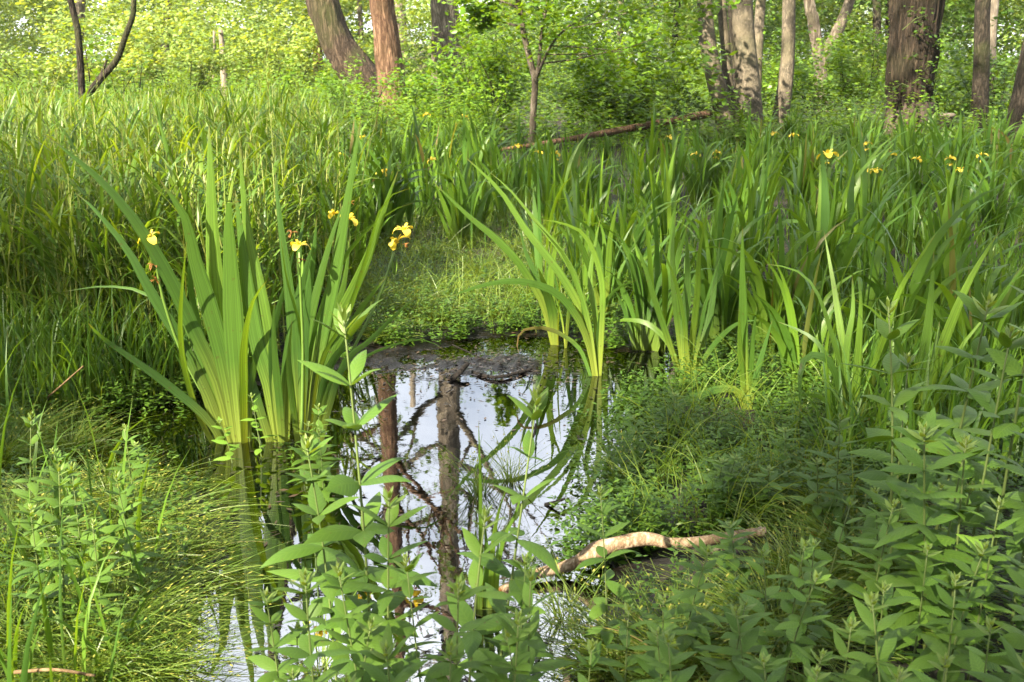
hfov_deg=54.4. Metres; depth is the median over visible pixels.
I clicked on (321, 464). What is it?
loosestrife
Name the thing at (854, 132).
iris clump
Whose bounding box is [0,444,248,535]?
sedge tussock
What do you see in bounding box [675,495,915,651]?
sedge tussock
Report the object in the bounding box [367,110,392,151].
iris clump
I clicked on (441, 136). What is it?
iris clump
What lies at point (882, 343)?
iris clump
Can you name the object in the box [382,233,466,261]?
sedge tussock
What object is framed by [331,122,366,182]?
iris clump
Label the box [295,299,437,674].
loosestrife
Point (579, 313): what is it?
iris clump
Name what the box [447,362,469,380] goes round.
twig
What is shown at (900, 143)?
iris clump
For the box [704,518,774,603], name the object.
loosestrife
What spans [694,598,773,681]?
loosestrife
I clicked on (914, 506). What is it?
loosestrife
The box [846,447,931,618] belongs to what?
loosestrife
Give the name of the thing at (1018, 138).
iris clump
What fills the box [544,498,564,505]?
twig
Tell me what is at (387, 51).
willow tree
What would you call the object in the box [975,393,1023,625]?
loosestrife
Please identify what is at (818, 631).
loosestrife
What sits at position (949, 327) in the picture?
iris clump
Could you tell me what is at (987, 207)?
iris clump
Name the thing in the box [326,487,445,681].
loosestrife
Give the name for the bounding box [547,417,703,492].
sedge tussock
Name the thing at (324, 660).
sedge tussock
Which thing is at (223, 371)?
iris clump
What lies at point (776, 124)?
fern
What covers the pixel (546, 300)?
iris clump
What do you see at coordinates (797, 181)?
iris clump
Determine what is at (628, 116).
shrub
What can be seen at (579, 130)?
iris clump
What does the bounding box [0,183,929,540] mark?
fine grass
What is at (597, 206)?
iris clump
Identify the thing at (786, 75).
alder tree
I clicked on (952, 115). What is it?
tree stump
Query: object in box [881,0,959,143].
oak tree
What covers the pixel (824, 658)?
loosestrife
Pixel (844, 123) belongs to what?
iris clump
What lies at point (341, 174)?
iris clump
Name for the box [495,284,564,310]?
sedge tussock
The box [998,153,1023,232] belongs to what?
iris clump
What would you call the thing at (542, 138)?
iris clump
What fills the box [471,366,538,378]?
twig
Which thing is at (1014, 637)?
loosestrife
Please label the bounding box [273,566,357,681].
loosestrife
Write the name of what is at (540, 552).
loosestrife
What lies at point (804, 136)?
iris clump
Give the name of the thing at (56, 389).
reed stalk
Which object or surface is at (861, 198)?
iris clump
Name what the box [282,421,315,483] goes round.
loosestrife
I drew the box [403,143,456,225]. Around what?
iris clump
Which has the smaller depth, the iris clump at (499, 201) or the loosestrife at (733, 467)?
the loosestrife at (733, 467)
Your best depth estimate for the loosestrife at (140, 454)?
3.21 m
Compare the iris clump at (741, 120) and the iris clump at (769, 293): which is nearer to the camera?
the iris clump at (769, 293)
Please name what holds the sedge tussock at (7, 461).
on the ground at (390, 360)
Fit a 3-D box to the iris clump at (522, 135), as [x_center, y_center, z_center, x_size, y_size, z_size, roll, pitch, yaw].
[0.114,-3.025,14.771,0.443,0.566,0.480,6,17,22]
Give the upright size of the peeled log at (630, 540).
0.198 m
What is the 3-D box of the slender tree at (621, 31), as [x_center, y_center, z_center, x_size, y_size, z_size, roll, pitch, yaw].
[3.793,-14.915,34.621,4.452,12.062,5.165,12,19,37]
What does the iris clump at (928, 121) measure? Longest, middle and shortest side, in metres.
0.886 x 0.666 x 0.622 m
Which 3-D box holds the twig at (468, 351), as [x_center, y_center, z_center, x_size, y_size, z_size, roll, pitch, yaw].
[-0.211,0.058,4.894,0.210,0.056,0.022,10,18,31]
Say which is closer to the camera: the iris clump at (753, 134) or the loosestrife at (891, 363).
the loosestrife at (891, 363)
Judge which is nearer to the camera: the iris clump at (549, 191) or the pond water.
the pond water
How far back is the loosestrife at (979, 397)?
2.37 m
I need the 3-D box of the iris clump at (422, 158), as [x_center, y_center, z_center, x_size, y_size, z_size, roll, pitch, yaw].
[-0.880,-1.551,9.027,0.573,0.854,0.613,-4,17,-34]
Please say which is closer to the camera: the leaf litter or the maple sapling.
the leaf litter
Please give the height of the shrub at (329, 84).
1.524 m
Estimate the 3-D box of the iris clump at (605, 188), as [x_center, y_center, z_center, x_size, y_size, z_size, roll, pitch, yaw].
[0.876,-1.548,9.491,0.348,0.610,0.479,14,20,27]
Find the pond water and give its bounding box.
[1,336,685,681]
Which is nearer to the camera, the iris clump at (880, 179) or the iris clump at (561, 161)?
the iris clump at (880, 179)
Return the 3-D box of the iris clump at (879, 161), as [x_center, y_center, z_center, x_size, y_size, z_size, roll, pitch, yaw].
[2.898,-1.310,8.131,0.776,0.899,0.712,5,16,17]
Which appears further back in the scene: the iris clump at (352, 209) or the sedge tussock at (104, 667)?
the iris clump at (352, 209)
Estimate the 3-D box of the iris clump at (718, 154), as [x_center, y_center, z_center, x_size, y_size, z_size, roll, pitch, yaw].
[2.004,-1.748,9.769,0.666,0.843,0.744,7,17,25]
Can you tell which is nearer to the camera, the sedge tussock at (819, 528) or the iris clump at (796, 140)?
the sedge tussock at (819, 528)
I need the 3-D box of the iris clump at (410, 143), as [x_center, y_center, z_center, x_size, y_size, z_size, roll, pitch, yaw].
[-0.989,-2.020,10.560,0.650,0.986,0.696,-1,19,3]
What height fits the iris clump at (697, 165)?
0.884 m
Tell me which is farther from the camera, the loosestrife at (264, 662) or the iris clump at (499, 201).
the iris clump at (499, 201)
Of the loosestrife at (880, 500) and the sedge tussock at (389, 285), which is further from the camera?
the sedge tussock at (389, 285)
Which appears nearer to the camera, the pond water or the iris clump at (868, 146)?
the pond water
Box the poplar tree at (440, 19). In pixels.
[404,0,480,106]
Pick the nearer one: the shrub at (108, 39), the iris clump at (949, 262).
the iris clump at (949, 262)
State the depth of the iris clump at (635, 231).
5.92 m
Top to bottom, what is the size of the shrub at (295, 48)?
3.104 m
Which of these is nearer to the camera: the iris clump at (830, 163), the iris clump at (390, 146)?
the iris clump at (830, 163)
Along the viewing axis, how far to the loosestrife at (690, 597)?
2.17 m
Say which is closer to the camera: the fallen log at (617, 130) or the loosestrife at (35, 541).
the loosestrife at (35, 541)
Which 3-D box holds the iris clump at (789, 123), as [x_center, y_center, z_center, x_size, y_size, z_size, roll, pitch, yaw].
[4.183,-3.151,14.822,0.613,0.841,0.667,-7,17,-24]
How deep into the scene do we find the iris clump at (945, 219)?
5.16 m
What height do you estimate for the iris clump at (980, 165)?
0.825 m
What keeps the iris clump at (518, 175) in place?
on the ground at (390, 360)
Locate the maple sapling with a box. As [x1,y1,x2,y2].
[447,0,752,142]
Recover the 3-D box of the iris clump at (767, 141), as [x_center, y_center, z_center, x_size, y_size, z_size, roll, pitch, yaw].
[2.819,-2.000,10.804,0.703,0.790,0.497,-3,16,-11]
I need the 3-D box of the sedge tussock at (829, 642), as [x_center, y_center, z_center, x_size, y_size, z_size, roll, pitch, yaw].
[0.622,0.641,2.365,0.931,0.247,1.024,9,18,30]
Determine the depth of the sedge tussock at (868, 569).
2.59 m
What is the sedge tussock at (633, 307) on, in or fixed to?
on the ground at (390, 360)
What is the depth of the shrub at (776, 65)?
20.57 m
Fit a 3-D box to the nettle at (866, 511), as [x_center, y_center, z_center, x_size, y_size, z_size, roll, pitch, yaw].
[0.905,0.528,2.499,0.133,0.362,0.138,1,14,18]
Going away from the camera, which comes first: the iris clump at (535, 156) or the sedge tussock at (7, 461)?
the sedge tussock at (7, 461)
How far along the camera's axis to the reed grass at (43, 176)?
4.93 m
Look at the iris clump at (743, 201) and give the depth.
7.37 m
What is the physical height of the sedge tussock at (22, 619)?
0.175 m
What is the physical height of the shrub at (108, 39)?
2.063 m
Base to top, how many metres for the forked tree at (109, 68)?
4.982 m
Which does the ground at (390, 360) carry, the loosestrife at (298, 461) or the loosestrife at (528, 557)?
the loosestrife at (528, 557)
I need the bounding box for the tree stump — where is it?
[939,113,955,138]
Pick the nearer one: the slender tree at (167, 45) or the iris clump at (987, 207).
the iris clump at (987, 207)
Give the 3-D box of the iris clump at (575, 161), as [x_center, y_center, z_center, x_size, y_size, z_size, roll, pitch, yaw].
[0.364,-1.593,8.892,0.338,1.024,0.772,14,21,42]
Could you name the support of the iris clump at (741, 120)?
on the ground at (390, 360)
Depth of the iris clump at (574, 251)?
5.66 m
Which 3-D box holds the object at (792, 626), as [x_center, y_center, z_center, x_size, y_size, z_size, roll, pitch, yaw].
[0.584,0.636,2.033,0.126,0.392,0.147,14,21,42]
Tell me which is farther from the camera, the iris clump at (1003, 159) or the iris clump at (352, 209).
the iris clump at (1003, 159)
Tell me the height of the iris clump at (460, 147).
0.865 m
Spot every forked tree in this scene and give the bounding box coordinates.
[67,0,136,116]
[803,0,854,113]
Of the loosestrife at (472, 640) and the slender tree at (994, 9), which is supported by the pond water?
the loosestrife at (472, 640)
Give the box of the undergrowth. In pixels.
[0,25,1023,161]
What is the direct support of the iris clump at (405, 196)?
on the ground at (390, 360)
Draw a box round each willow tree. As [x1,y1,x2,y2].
[306,0,377,117]
[369,0,407,125]
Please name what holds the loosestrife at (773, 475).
on the ground at (390, 360)
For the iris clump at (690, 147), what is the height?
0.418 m
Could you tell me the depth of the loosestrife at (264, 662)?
1.97 m
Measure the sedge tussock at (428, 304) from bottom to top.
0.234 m
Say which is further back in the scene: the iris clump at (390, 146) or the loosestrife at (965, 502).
the iris clump at (390, 146)
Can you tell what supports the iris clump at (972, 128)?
on the ground at (390, 360)
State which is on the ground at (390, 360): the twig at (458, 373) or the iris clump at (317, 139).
the iris clump at (317, 139)
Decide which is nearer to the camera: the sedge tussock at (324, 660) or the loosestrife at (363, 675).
the loosestrife at (363, 675)
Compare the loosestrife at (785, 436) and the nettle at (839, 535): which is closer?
the nettle at (839, 535)
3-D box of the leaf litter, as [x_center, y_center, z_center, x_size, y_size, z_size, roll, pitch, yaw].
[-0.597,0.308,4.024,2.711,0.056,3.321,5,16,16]
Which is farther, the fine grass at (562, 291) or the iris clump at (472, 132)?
the iris clump at (472, 132)
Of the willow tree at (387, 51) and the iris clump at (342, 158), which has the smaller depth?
the iris clump at (342, 158)
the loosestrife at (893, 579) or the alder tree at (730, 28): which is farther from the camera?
the alder tree at (730, 28)
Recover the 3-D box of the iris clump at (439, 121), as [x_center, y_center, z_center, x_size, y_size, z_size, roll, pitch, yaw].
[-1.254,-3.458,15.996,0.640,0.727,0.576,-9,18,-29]
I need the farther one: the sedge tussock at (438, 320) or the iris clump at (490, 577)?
the sedge tussock at (438, 320)
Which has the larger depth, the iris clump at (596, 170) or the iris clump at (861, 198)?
the iris clump at (596, 170)
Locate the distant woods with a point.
(1008, 18)
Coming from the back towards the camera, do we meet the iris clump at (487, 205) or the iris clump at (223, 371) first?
the iris clump at (487, 205)
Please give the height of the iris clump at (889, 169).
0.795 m
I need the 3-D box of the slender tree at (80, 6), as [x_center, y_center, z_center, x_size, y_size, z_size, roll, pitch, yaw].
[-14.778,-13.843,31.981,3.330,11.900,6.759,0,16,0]
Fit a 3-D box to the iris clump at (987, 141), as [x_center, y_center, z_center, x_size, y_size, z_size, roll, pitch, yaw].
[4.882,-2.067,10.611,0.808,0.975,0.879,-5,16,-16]
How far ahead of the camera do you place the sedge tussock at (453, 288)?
5.95 m
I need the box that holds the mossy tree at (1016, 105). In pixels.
[1006,39,1023,159]
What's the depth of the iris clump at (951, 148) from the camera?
9.68 m
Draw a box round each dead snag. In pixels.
[212,31,215,84]
[218,30,227,100]
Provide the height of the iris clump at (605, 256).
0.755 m
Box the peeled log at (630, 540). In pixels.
[499,526,766,591]
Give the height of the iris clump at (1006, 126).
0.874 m
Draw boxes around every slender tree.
[71,0,85,86]
[161,0,171,77]
[310,22,322,100]
[357,0,362,49]
[395,1,408,74]
[616,0,623,69]
[672,0,680,61]
[871,0,881,87]
[885,0,889,68]
[989,0,998,101]
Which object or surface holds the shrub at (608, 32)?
on the ground at (390, 360)
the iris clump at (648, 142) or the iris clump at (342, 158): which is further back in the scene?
the iris clump at (648, 142)
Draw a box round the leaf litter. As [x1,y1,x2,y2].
[38,318,663,681]
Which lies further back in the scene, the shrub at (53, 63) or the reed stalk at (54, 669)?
the shrub at (53, 63)
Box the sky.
[0,0,1023,60]
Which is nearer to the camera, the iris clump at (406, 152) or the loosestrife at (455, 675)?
the loosestrife at (455, 675)
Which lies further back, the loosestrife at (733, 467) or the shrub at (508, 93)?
the shrub at (508, 93)
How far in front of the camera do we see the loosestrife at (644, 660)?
1.90 m
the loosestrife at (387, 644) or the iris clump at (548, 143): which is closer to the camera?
the loosestrife at (387, 644)
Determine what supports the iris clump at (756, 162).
on the ground at (390, 360)
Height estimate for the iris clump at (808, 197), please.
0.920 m
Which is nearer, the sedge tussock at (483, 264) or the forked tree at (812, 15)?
the sedge tussock at (483, 264)
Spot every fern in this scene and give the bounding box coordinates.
[686,127,739,148]
[742,117,810,140]
[788,117,853,143]
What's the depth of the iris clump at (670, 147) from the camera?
10.43 m
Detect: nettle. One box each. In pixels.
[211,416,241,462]
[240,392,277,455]
[799,496,872,629]
[803,664,831,681]
[846,487,888,617]
[904,433,1011,643]
[911,652,963,681]
[927,482,957,616]
[956,496,1020,679]
[964,615,1021,678]
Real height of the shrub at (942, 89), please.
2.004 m
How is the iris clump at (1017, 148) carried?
on the ground at (390, 360)
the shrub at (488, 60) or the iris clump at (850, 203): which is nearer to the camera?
the iris clump at (850, 203)
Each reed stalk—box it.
[13,668,94,676]
[47,366,83,398]
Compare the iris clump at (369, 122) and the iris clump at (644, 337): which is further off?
the iris clump at (369, 122)
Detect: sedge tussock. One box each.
[0,392,110,445]
[0,401,107,477]
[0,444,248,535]
[0,449,134,539]
[0,459,196,609]
[0,461,295,588]
[0,486,263,675]
[0,521,315,681]
[0,545,229,681]
[0,563,281,681]
[7,403,154,463]
[29,584,285,681]
[68,501,291,624]
[188,586,380,681]
[347,268,445,309]
[354,311,432,346]
[358,284,477,331]
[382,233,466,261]
[395,298,480,330]
[406,269,496,303]
[423,437,538,501]
[438,246,512,280]
[452,422,578,485]
[453,297,532,324]
[470,234,549,259]
[482,536,642,628]
[483,565,747,681]
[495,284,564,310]
[511,551,857,681]
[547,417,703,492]
[567,511,984,681]
[611,298,673,317]
[628,559,848,674]
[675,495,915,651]
[687,445,859,534]
[704,441,929,530]
[718,479,999,605]
[758,508,1023,652]
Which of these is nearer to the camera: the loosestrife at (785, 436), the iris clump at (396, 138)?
the loosestrife at (785, 436)
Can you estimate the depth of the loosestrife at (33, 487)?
2.75 m
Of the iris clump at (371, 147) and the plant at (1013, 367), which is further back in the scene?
the iris clump at (371, 147)
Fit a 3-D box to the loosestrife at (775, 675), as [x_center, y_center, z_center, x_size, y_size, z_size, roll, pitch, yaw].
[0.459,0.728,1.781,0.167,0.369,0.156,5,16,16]
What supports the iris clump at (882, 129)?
on the ground at (390, 360)
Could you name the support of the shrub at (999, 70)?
on the ground at (390, 360)
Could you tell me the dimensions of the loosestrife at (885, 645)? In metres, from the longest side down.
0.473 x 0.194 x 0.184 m
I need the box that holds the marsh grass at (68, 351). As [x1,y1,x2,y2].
[0,117,1023,681]
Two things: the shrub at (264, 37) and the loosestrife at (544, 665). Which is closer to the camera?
the loosestrife at (544, 665)
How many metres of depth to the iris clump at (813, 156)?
9.22 m
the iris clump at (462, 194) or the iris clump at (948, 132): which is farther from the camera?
the iris clump at (948, 132)
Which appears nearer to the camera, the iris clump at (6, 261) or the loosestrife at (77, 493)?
the loosestrife at (77, 493)
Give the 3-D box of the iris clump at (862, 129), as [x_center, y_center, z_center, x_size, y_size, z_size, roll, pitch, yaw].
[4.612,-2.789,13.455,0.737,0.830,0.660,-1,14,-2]
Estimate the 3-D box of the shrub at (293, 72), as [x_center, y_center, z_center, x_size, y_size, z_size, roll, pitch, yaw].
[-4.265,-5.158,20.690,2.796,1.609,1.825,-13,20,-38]
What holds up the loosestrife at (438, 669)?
on the ground at (390, 360)
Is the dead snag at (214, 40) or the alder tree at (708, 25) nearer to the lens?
the alder tree at (708, 25)
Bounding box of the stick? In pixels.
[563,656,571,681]
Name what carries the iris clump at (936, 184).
on the ground at (390, 360)
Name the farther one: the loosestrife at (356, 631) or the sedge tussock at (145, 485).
the sedge tussock at (145, 485)
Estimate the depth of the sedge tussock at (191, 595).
2.54 m
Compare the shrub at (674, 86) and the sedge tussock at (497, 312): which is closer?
the sedge tussock at (497, 312)
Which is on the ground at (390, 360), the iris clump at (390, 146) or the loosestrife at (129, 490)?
the iris clump at (390, 146)
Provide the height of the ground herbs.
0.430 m
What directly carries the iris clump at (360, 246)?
on the ground at (390, 360)
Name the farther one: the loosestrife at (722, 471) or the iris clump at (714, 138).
the iris clump at (714, 138)
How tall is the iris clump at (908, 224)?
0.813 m
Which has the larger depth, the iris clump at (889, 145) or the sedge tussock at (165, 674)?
the iris clump at (889, 145)
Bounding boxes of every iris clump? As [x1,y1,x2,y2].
[0,215,50,327]
[0,233,30,295]
[45,119,443,443]
[74,200,184,310]
[268,129,320,263]
[297,117,330,173]
[297,144,393,293]
[299,132,371,257]
[316,147,371,210]
[324,131,433,245]
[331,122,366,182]
[333,116,382,192]
[337,134,386,228]
[338,110,384,175]
[347,129,425,240]
[363,107,391,149]
[365,112,419,188]
[365,133,384,168]
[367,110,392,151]
[383,127,402,165]
[384,104,447,182]
[392,126,443,216]
[396,139,424,168]
[400,112,457,171]
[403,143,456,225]
[409,133,497,248]
[421,113,443,171]
[423,92,482,202]
[424,107,447,146]
[431,107,461,165]
[436,107,470,152]
[436,185,582,347]
[442,104,529,191]
[446,151,514,235]
[447,114,487,168]
[449,160,635,375]
[453,110,489,143]
[455,125,507,161]
[459,136,517,225]
[472,93,513,143]
[475,112,544,210]
[475,419,520,609]
[506,124,533,154]
[517,138,587,244]
[519,134,601,305]
[519,146,538,204]
[526,134,543,163]
[527,106,590,214]
[527,140,561,178]
[527,141,556,209]
[534,130,558,156]
[537,124,556,140]
[540,131,626,227]
[544,149,627,265]
[556,199,647,322]
[557,147,577,177]
[571,121,586,142]
[571,125,595,156]
[572,135,590,179]
[576,153,610,191]
[583,146,624,208]
[590,132,618,164]
[590,182,675,293]
[593,191,709,352]
[596,137,622,193]
[607,133,669,222]
[608,211,756,379]
[609,162,689,247]
[622,133,641,170]
[622,142,645,179]
[624,147,658,186]
[626,122,638,144]
[628,148,732,265]
[634,124,679,226]
[643,130,663,150]
[644,83,690,207]
[645,226,771,420]
[655,126,692,191]
[658,170,774,280]
[659,121,733,208]
[662,126,679,150]
[678,193,777,356]
[684,125,742,205]
[684,139,692,162]
[686,119,710,142]
[703,197,847,362]
[708,134,779,235]
[708,146,758,235]
[711,130,727,150]
[717,102,804,224]
[719,131,734,186]
[724,98,757,149]
[724,126,740,153]
[725,154,807,285]
[728,144,737,166]
[735,244,868,391]
[738,111,787,165]
[738,114,773,154]
[745,132,779,193]
[751,114,818,252]
[752,119,791,187]
[766,104,813,145]
[769,134,855,221]
[769,202,1020,437]
[770,124,802,176]
[771,122,829,198]
[773,103,808,140]
[780,119,835,206]
[781,141,874,323]
[783,125,857,192]
[787,132,907,302]
[791,115,828,144]
[799,116,839,163]
[812,120,915,275]
[825,176,1009,374]
[826,97,855,147]
[829,131,906,211]
[831,98,892,187]
[832,106,879,148]
[836,115,881,156]
[840,121,896,177]
[852,159,896,225]
[853,109,891,146]
[854,230,1023,429]
[855,117,883,159]
[866,179,913,262]
[867,136,921,218]
[869,112,894,151]
[874,224,1023,408]
[875,105,926,171]
[877,114,944,190]
[878,105,924,140]
[878,122,898,167]
[878,148,946,253]
[884,160,1023,295]
[884,191,1023,338]
[887,116,957,217]
[910,101,996,201]
[915,102,943,140]
[915,168,997,264]
[917,107,951,164]
[918,109,954,144]
[920,138,998,237]
[923,103,1022,181]
[924,123,956,170]
[929,151,975,196]
[936,134,1014,221]
[942,142,1023,256]
[961,230,1023,333]
[964,115,983,145]
[965,126,1021,206]
[972,106,1023,152]
[976,108,1016,144]
[984,120,1009,153]
[990,108,1023,183]
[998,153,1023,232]
[1004,134,1023,171]
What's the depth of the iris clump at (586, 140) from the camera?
14.68 m
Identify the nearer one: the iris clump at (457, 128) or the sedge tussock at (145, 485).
the sedge tussock at (145, 485)
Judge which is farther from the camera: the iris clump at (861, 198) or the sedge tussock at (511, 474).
the iris clump at (861, 198)
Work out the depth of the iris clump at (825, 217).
5.21 m
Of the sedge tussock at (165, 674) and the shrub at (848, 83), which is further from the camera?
the shrub at (848, 83)
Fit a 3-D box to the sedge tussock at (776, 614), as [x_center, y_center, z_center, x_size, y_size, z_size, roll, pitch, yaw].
[0.596,0.674,2.436,0.636,0.197,0.604,2,16,8]
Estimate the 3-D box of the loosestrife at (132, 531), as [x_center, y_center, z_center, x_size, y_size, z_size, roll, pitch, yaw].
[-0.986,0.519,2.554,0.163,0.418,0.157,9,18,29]
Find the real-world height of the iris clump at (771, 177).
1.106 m
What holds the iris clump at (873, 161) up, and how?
on the ground at (390, 360)
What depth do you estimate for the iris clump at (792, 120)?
15.46 m
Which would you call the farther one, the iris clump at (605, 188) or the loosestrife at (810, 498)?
the iris clump at (605, 188)
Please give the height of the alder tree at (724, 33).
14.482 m
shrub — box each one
[0,0,143,103]
[13,0,196,93]
[33,10,176,110]
[127,0,255,99]
[155,0,295,95]
[227,0,361,94]
[242,52,365,123]
[310,55,445,136]
[388,36,503,127]
[414,0,566,126]
[428,0,543,130]
[538,0,689,135]
[546,33,685,136]
[566,20,708,129]
[581,60,711,136]
[720,6,839,122]
[761,26,866,123]
[807,11,888,120]
[879,34,1015,125]
[945,16,1019,123]
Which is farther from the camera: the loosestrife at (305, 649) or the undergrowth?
the undergrowth
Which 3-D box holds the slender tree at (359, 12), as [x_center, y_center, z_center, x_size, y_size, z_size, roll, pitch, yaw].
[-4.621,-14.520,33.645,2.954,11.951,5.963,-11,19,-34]
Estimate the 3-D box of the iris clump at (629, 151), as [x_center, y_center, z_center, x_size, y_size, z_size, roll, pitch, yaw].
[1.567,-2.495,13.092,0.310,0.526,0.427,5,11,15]
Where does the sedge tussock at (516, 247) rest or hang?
on the ground at (390, 360)
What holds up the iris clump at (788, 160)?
on the ground at (390, 360)
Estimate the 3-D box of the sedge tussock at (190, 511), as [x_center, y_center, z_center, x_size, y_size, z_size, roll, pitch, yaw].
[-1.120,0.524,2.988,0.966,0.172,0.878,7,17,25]
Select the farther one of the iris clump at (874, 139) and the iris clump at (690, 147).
the iris clump at (690, 147)
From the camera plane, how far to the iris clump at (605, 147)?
13.71 m
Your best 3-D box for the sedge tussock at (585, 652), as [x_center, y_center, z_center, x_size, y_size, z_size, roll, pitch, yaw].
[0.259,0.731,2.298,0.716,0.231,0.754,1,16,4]
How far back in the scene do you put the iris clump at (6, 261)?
4.73 m
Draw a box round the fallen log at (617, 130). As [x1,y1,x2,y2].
[501,110,712,150]
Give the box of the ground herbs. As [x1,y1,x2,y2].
[0,156,1023,680]
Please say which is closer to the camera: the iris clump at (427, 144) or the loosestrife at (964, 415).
the loosestrife at (964, 415)
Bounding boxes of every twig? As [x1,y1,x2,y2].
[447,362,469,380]
[452,344,487,360]
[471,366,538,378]
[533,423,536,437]
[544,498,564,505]
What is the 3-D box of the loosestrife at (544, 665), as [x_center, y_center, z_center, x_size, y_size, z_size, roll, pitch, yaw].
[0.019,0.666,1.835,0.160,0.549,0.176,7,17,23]
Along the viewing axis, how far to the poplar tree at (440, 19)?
27.39 m
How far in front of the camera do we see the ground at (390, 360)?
4.78 m
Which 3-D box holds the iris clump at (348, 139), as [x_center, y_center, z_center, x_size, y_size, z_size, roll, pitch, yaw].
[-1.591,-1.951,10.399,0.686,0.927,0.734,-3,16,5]
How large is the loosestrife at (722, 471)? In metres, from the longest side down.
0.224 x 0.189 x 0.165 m
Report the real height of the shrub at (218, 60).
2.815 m
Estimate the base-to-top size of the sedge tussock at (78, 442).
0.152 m
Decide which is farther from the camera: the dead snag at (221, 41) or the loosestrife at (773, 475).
the dead snag at (221, 41)
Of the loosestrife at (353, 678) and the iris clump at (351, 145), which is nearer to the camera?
the loosestrife at (353, 678)
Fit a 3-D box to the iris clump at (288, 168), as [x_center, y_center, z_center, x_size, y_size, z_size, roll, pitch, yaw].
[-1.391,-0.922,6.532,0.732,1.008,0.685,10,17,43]
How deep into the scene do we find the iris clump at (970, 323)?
3.81 m
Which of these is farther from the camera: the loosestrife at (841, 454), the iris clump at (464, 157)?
the iris clump at (464, 157)
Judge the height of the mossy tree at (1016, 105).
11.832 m
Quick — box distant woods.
[0,0,1023,101]
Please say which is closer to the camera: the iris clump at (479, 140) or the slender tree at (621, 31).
the iris clump at (479, 140)
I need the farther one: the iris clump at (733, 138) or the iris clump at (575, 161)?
the iris clump at (733, 138)
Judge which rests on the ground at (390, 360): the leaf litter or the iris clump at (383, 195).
the iris clump at (383, 195)
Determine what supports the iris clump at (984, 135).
on the ground at (390, 360)
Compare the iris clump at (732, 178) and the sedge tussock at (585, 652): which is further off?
the iris clump at (732, 178)
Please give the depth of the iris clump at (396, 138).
14.15 m
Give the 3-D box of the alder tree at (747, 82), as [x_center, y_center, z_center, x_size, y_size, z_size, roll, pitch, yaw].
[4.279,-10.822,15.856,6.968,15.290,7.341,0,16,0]
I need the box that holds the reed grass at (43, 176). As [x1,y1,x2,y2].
[0,40,383,374]
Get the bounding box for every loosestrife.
[6,411,55,544]
[7,502,76,641]
[26,461,96,631]
[38,447,99,524]
[60,461,107,592]
[71,517,127,636]
[92,471,164,592]
[106,424,159,516]
[117,439,159,491]
[246,587,319,681]
[260,433,376,680]
[270,668,310,681]
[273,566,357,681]
[279,621,323,679]
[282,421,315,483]
[294,403,344,483]
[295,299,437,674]
[295,428,338,509]
[322,560,396,681]
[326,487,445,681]
[330,673,355,681]
[345,616,402,681]
[356,621,428,681]
[375,552,466,681]
[412,504,520,681]
[423,637,466,681]
[424,571,498,681]
[457,384,561,675]
[478,609,540,681]
[478,626,546,681]
[489,551,554,681]
[512,565,574,681]
[571,638,607,681]
[572,485,646,681]
[584,602,657,681]
[618,414,651,471]
[630,621,678,681]
[638,631,697,681]
[642,591,699,674]
[649,389,695,445]
[654,537,727,669]
[694,453,741,517]
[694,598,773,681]
[696,452,754,518]
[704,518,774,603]
[705,603,782,681]
[734,646,792,681]
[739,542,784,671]
[743,464,799,524]
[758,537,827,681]
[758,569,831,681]
[765,424,813,479]
[775,534,832,673]
[788,457,844,532]
[789,645,834,681]
[806,412,863,527]
[819,611,866,681]
[830,498,923,652]
[832,591,920,681]
[838,580,919,681]
[841,296,961,554]
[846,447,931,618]
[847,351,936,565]
[873,407,997,649]
[876,664,912,681]
[888,290,1023,533]
[889,439,1002,645]
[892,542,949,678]
[895,536,1004,681]
[895,572,1001,681]
[910,320,1023,586]
[926,478,993,601]
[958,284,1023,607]
[964,634,1023,681]
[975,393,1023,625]
[978,555,1023,681]
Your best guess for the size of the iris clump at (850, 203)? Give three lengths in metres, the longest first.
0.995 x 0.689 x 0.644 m
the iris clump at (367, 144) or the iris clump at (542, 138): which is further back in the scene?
the iris clump at (542, 138)
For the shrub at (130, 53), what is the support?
on the ground at (390, 360)
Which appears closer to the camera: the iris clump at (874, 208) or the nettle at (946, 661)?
the nettle at (946, 661)
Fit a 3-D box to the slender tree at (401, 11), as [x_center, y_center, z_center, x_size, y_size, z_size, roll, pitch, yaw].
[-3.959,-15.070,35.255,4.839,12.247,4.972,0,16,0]
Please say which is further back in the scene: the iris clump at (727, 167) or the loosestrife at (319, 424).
the iris clump at (727, 167)
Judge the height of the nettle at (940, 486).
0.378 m
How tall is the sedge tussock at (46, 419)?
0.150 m
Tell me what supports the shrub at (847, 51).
on the ground at (390, 360)
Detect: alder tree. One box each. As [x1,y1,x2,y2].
[697,0,733,141]
[717,0,734,106]
[727,1,734,90]
[732,0,763,142]
[754,0,765,94]
[771,0,795,138]
[968,0,990,144]
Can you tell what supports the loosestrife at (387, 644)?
on the ground at (390, 360)
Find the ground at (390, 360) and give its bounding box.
[0,60,1023,681]

